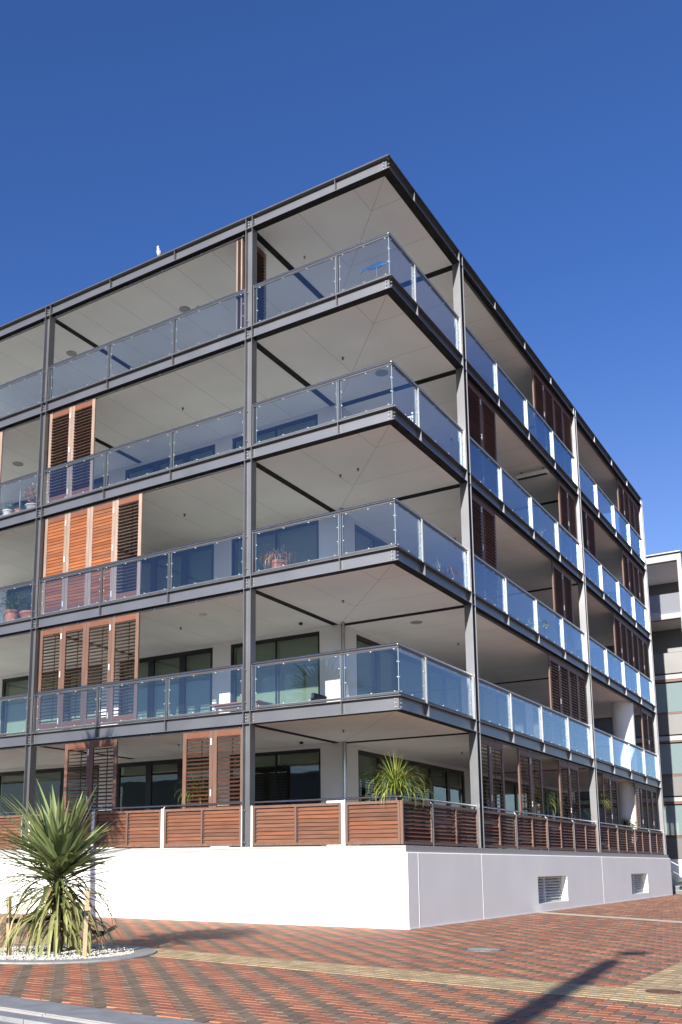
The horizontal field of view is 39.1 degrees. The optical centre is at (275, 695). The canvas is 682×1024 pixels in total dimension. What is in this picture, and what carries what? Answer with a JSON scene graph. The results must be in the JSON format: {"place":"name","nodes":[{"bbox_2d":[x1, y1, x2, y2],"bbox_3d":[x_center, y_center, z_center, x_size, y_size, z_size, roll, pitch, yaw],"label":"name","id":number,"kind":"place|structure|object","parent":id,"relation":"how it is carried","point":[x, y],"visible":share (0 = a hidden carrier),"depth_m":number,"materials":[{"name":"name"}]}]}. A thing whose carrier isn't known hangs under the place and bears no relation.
{"place":"outdoors","nodes":[
{"label":"outdoors","id":0,"kind":"place"},
{"bbox_2d":[0,1021,15,1023],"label":"road","id":1,"kind":"structure","parent":0,"point":[2,1022],"depth_m":7.86,"materials":[{"name":"grey asphalt"}]},
{"bbox_2d":[41,921,217,1023],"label":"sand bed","id":2,"kind":"object","parent":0,"point":[157,1016],"depth_m":7.86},
{"bbox_2d":[6,896,11,955],"bbox_3d":[-3.632,3.167,13.017,0.110,0.854,0.050,-6,-12,33],"label":"timber stake","id":3,"kind":"object","parent":2,"relation":"on","point":[8,944],"visible":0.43,"depth_m":13.00,"materials":[{"name":"brown wood"}]},
{"bbox_2d":[0,945,133,959],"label":"pebble bed","id":4,"kind":"object","parent":2,"relation":"on","point":[96,952],"visible":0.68,"depth_m":13.12,"materials":[{"name":"white gravel"}]},
{"bbox_2d":[0,778,145,958],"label":"cabbage tree","id":5,"kind":"object","parent":4,"relation":"on","point":[58,845],"visible":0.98,"depth_m":13.31,"materials":[{"name":"green plant"}]},
{"bbox_2d":[6,915,50,922],"bbox_3d":[-3.399,3.103,13.258,0.717,0.100,0.081,9,-13,-41],"label":"tie strap","id":6,"kind":"object","parent":5,"relation":"attached to","point":[8,920],"visible":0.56,"depth_m":13.13,"materials":[{"name":"black rubber"}]},
{"bbox_2d":[68,921,103,935],"bbox_3d":[-2.789,3.298,13.714,0.739,0.326,0.082,8,-13,-40],"label":"tie strap","id":7,"kind":"object","parent":5,"relation":"attached to","point":[101,932],"visible":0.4,"depth_m":13.85,"materials":[{"name":"black rubber"}]},
{"bbox_2d":[65,925,116,949],"bbox_3d":[-2.676,3.524,13.848,0.749,0.380,0.050,4,-11,-19],"label":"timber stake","id":8,"kind":"object","parent":4,"relation":"on","point":[110,929],"visible":0.57,"depth_m":13.86,"materials":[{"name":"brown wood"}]},
{"bbox_2d":[82,892,89,956],"bbox_3d":[-2.553,3.108,12.858,0.055,0.922,0.260,1,-10,-6],"label":"timber stake","id":9,"kind":"object","parent":2,"relation":"on","point":[86,921],"visible":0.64,"depth_m":12.83,"materials":[{"name":"brown wood"}]},
{"bbox_2d":[60,911,89,919],"bbox_3d":[-2.814,3.029,13.201,0.081,0.148,0.848,9,-13,-41],"label":"tie strap","id":10,"kind":"object","parent":9,"relation":"attached to","point":[85,913],"visible":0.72,"depth_m":13.03,"materials":[{"name":"black rubber"}]},
{"bbox_2d":[175,772,222,847],"bbox_3d":[-1.832,2.607,22.465,1.247,1.928,1.450,6,-11,-29],"label":"potted plant","id":11,"kind":"object","parent":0,"point":[197,793],"visible":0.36,"depth_m":22.37,"materials":[{"name":"green plant"}]},
{"bbox_2d":[0,894,681,1023],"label":"brick paving","id":12,"kind":"structure","parent":0,"point":[595,951],"depth_m":11.27,"materials":[{"name":"brick"}]},
{"bbox_2d":[0,944,156,963],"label":"planter ring","id":13,"kind":"object","parent":12,"relation":"on","point":[140,952],"visible":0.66,"depth_m":12.48,"materials":[{"name":"concrete"}]},
{"bbox_2d":[0,935,681,1006],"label":"tan paver band","id":14,"kind":"object","parent":12,"relation":"on","point":[605,993],"visible":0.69,"depth_m":10.53,"materials":[{"name":"brick"}]},
{"bbox_2d":[463,948,504,951],"bbox_3d":[3.039,3.711,13.955,0.600,0.023,0.600,-6,-12,33],"label":"manhole cover","id":15,"kind":"object","parent":12,"relation":"on","point":[484,949],"visible":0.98,"depth_m":13.89,"materials":[{"name":"metal"}]},
{"bbox_2d":[540,912,681,922],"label":"pale paving band","id":16,"kind":"object","parent":12,"relation":"on","point":[613,917],"visible":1,"depth_m":22.35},
{"bbox_2d":[623,962,681,992],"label":"tan paver strip","id":17,"kind":"object","parent":12,"relation":"on","point":[669,978],"visible":0.94,"depth_m":10.18,"materials":[{"name":"brick"}]},
{"bbox_2d":[644,989,681,993],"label":"manhole cover","id":18,"kind":"object","parent":17,"relation":"on","point":[661,991],"visible":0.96,"depth_m":9.32,"materials":[{"name":"metal"}]},
{"bbox_2d":[671,873,681,893],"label":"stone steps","id":19,"kind":"structure","parent":12,"relation":"on","point":[676,885],"depth_m":40.74,"materials":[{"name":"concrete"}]},
{"bbox_2d":[0,0,681,554],"label":"sky","id":20,"kind":"structure","parent":0,"point":[543,137],"materials":[{"name":"blue"}]},
{"bbox_2d":[619,818,633,844],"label":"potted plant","id":21,"kind":"object","parent":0,"point":[625,824],"visible":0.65,"depth_m":35.39,"materials":[{"name":"green plant"}]},
{"bbox_2d":[621,817,636,853],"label":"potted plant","id":22,"kind":"object","parent":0,"point":[630,828],"visible":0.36,"depth_m":35.94,"materials":[{"name":"green plant"}]},
{"label":"ground","id":23,"kind":"structure","parent":0,"visible":0},
{"bbox_2d":[0,995,207,1023],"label":"kerb","id":24,"kind":"structure","parent":23,"relation":"on","point":[17,1010],"depth_m":7.95,"materials":[{"name":"concrete"}]},
{"bbox_2d":[0,154,672,929],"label":"apartment building","id":25,"kind":"structure","parent":23,"relation":"on","point":[192,432],"depth_m":25.22,"materials":[{"name":"white paint"}]},
{"bbox_2d":[2,502,14,514],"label":"potted plant","id":26,"kind":"object","parent":25,"relation":"on","point":[6,511],"visible":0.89,"depth_m":27.32,"materials":[{"name":"white plant"}]},
{"bbox_2d":[0,589,29,621],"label":"potted plant","id":27,"kind":"object","parent":25,"relation":"on","point":[11,612],"visible":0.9,"depth_m":26.64,"materials":[{"name":"green plant"}]},
{"bbox_2d":[14,491,23,511],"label":"potted plant","id":28,"kind":"object","parent":25,"relation":"on","point":[16,508],"visible":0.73,"depth_m":27.15,"materials":[{"name":"plant"}]},
{"bbox_2d":[6,584,31,618],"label":"window","id":29,"kind":"structure","parent":25,"relation":"in","point":[25,591],"depth_m":32.27,"materials":[{"name":"blue glass"}]},
{"bbox_2d":[15,599,30,617],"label":"potted plant","id":30,"kind":"object","parent":25,"relation":"on","point":[26,612],"visible":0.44,"depth_m":26.19,"materials":[{"name":"orange plant"}]},
{"bbox_2d":[24,485,36,508],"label":"potted plant","id":31,"kind":"object","parent":25,"relation":"on","point":[29,505],"visible":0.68,"depth_m":26.79,"materials":[{"name":"green plant"}]},
{"bbox_2d":[0,765,98,849],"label":"window","id":32,"kind":"structure","parent":25,"relation":"in","point":[54,774],"depth_m":30.32,"materials":[{"name":"black glass"}]},
{"bbox_2d":[0,665,102,735],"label":"window","id":33,"kind":"structure","parent":25,"relation":"in","point":[16,716],"depth_m":31.44,"materials":[{"name":"teal glass"}]},
{"bbox_2d":[11,475,108,509],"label":"window","id":34,"kind":"structure","parent":25,"relation":"in","point":[98,483],"depth_m":31.21,"materials":[{"name":"glass"}]},
{"bbox_2d":[156,246,161,255],"bbox_3d":[-3.059,-11.623,25.148,0.137,0.287,0.386,-2,-10,13],"label":"gull","id":35,"kind":"object","parent":25,"relation":"on","point":[158,251],"visible":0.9,"depth_m":25.07,"materials":[{"name":"white"}]},
{"bbox_2d":[116,757,209,847],"bbox_3d":[-3.221,3.161,27.560,3.550,2.602,0.174,-6,-12,33],"label":"window","id":36,"kind":"structure","parent":25,"relation":"in","point":[147,768],"depth_m":27.86,"materials":[{"name":"black metal"}]},
{"bbox_2d":[119,648,212,723],"bbox_3d":[-3.221,0.143,28.091,3.550,2.723,0.174,-6,-12,33],"label":"window","id":37,"kind":"structure","parent":25,"relation":"in","point":[187,694],"depth_m":28.08,"materials":[{"name":"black glass"}]},
{"bbox_2d":[122,544,213,593],"bbox_3d":[-3.221,-2.930,28.632,3.550,2.715,0.174,-6,-12,33],"label":"window","id":38,"kind":"structure","parent":25,"relation":"in","point":[193,565],"depth_m":28.64,"materials":[{"name":"glass"}]},
{"bbox_2d":[126,444,214,479],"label":"window","id":39,"kind":"structure","parent":25,"relation":"in","point":[207,451],"depth_m":29.37,"materials":[{"name":"glass"}]},
{"bbox_2d":[210,700,274,713],"bbox_3d":[-0.740,0.455,23.304,1.400,0.450,1.001,-6,-12,33],"label":"outdoor table","id":40,"kind":"object","parent":25,"relation":"on","point":[230,706],"visible":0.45,"depth_m":23.07,"materials":[{"name":"white wood"}]},
{"bbox_2d":[229,748,320,846],"bbox_3d":[0.003,2.797,25.487,2.910,2.602,0.174,-6,-12,33],"label":"window","id":41,"kind":"structure","parent":25,"relation":"in","point":[305,756],"depth_m":25.51,"materials":[{"name":"black metal"}]},
{"bbox_2d":[231,631,319,706],"bbox_3d":[0.003,-0.222,26.018,2.910,2.723,0.174,-6,-12,33],"label":"window","id":42,"kind":"structure","parent":25,"relation":"in","point":[299,679],"depth_m":26.00,"materials":[{"name":"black glass"}]},
{"bbox_2d":[232,520,318,575],"bbox_3d":[0.003,-3.295,26.559,2.910,2.715,0.174,-6,-12,33],"label":"window","id":43,"kind":"structure","parent":25,"relation":"in","point":[303,538],"depth_m":26.58,"materials":[{"name":"glass"}]},
{"bbox_2d":[233,414,317,448],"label":"window","id":44,"kind":"structure","parent":25,"relation":"in","point":[293,427],"depth_m":27.18,"materials":[{"name":"blue glass"}]},
{"bbox_2d":[258,544,296,568],"bbox_3d":[0.072,-3.067,21.921,0.964,0.658,0.986,-6,-12,33],"label":"potted plant","id":45,"kind":"object","parent":25,"relation":"on","point":[279,560],"visible":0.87,"depth_m":21.77,"materials":[{"name":"green plant"}]},
{"bbox_2d":[291,693,326,705],"bbox_3d":[0.756,0.304,22.920,0.748,0.614,0.600,-6,-12,33],"label":"lounge chair","id":46,"kind":"object","parent":25,"relation":"on","point":[315,696],"visible":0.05,"depth_m":22.65,"materials":[{"name":"grey fabric"}]},
{"bbox_2d":[355,524,387,551],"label":"window","id":47,"kind":"structure","parent":25,"relation":"in","point":[364,540],"depth_m":26.99,"materials":[{"name":"blue glass"}]},
{"bbox_2d":[360,261,387,277],"bbox_3d":[2.233,-9.487,21.724,0.715,0.842,0.200,-6,-12,33],"label":"fish ornament","id":48,"kind":"object","parent":25,"relation":"on","point":[376,265],"visible":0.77,"depth_m":21.73,"materials":[{"name":"blue ceramic"}]},
{"bbox_2d":[358,750,436,844],"bbox_3d":[2.522,2.069,19.776,1.691,2.056,1.735,4,-11,-20],"label":"potted plant","id":49,"kind":"object","parent":25,"relation":"on","point":[395,784],"visible":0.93,"depth_m":19.63,"materials":[{"name":"green plant"}]},
{"bbox_2d":[356,634,461,711],"bbox_3d":[4.070,0.221,28.535,0.174,2.723,7.340,-6,-12,33],"label":"window","id":50,"kind":"structure","parent":25,"relation":"in","point":[379,663],"depth_m":28.13,"materials":[{"name":"black glass"}]},
{"bbox_2d":[358,750,466,846],"bbox_3d":[4.070,3.240,28.004,0.174,2.602,7.340,-6,-12,33],"label":"window","id":51,"kind":"structure","parent":25,"relation":"in","point":[449,788],"depth_m":28.55,"materials":[{"name":"black glass"}]},
{"bbox_2d":[431,558,463,582],"bbox_3d":[3.914,-2.895,22.636,0.967,0.681,1.018,-6,-12,33],"label":"potted plant","id":52,"kind":"object","parent":25,"relation":"on","point":[438,567],"visible":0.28,"depth_m":22.46,"materials":[{"name":"green plant"}]},
{"bbox_2d":[479,685,525,733],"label":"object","id":53,"kind":"structure","parent":25,"relation":"in","point":[488,699],"depth_m":34.69,"materials":[{"name":"blue glass"}]},
{"bbox_2d":[482,776,531,849],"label":"window","id":54,"kind":"structure","parent":25,"relation":"in","point":[511,788],"depth_m":34.89,"materials":[{"name":"grey glass"}]},
{"bbox_2d":[516,467,548,480],"bbox_3d":[8.177,-7.091,30.494,1.000,0.236,0.180,-6,-12,33],"label":"strip heater","id":55,"kind":"object","parent":25,"relation":"hanging from","point":[543,471],"visible":1,"depth_m":30.41,"materials":[{"name":"grey metal"}]},
{"bbox_2d":[522,615,550,635],"bbox_3d":[7.734,-1.996,28.488,1.038,0.825,1.049,1,-10,-7],"label":"potted plant","id":56,"kind":"object","parent":25,"relation":"on","point":[539,625],"visible":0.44,"depth_m":28.36,"materials":[{"name":"green plant"}]},
{"bbox_2d":[515,776,564,849],"bbox_3d":[7.597,3.355,27.593,1.488,2.232,1.579,-6,-12,33],"label":"potted plant","id":57,"kind":"object","parent":25,"relation":"on","point":[537,798],"visible":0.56,"depth_m":27.51,"materials":[{"name":"green plant"}]},
{"bbox_2d":[536,528,546,538],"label":"potted plant","id":58,"kind":"object","parent":25,"relation":"on","point":[540,533],"visible":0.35,"depth_m":29.68,"materials":[{"name":"green plant"}]},
{"bbox_2d":[532,707,564,741],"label":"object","id":59,"kind":"structure","parent":25,"relation":"in","point":[536,720],"depth_m":39.32,"materials":[{"name":"blue glass"}]},
{"bbox_2d":[536,787,568,850],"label":"window","id":60,"kind":"structure","parent":25,"relation":"in","point":[552,809],"depth_m":39.18,"materials":[{"name":"black glass"}]},
{"bbox_2d":[557,797,589,851],"bbox_3d":[9.531,4.010,30.491,1.209,1.947,1.228,7,-12,-33],"label":"potted plant","id":61,"kind":"object","parent":25,"relation":"on","point":[576,802],"visible":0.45,"depth_m":30.53,"materials":[{"name":"green plant"}]},
{"bbox_2d":[581,784,612,847],"bbox_3d":[10.705,4.053,31.793,1.289,2.313,1.155,0,-10,2],"label":"potted plant","id":62,"kind":"object","parent":25,"relation":"on","point":[599,798],"visible":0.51,"depth_m":31.82,"materials":[{"name":"green plant"}]},
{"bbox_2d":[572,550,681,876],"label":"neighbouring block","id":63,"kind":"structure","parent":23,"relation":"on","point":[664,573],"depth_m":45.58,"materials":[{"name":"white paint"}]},
{"bbox_2d":[575,804,681,836],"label":"window","id":64,"kind":"structure","parent":63,"relation":"in","point":[672,813],"depth_m":44.48,"materials":[{"name":"grey glass"}]},
{"bbox_2d":[586,742,681,774],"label":"window","id":65,"kind":"structure","parent":63,"relation":"in","point":[670,753],"depth_m":44.85,"materials":[{"name":"grey glass"}]},
{"bbox_2d":[655,681,681,712],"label":"window","id":66,"kind":"structure","parent":63,"relation":"in","point":[668,695],"depth_m":45.14,"materials":[{"name":"teal glass"}]}
]}

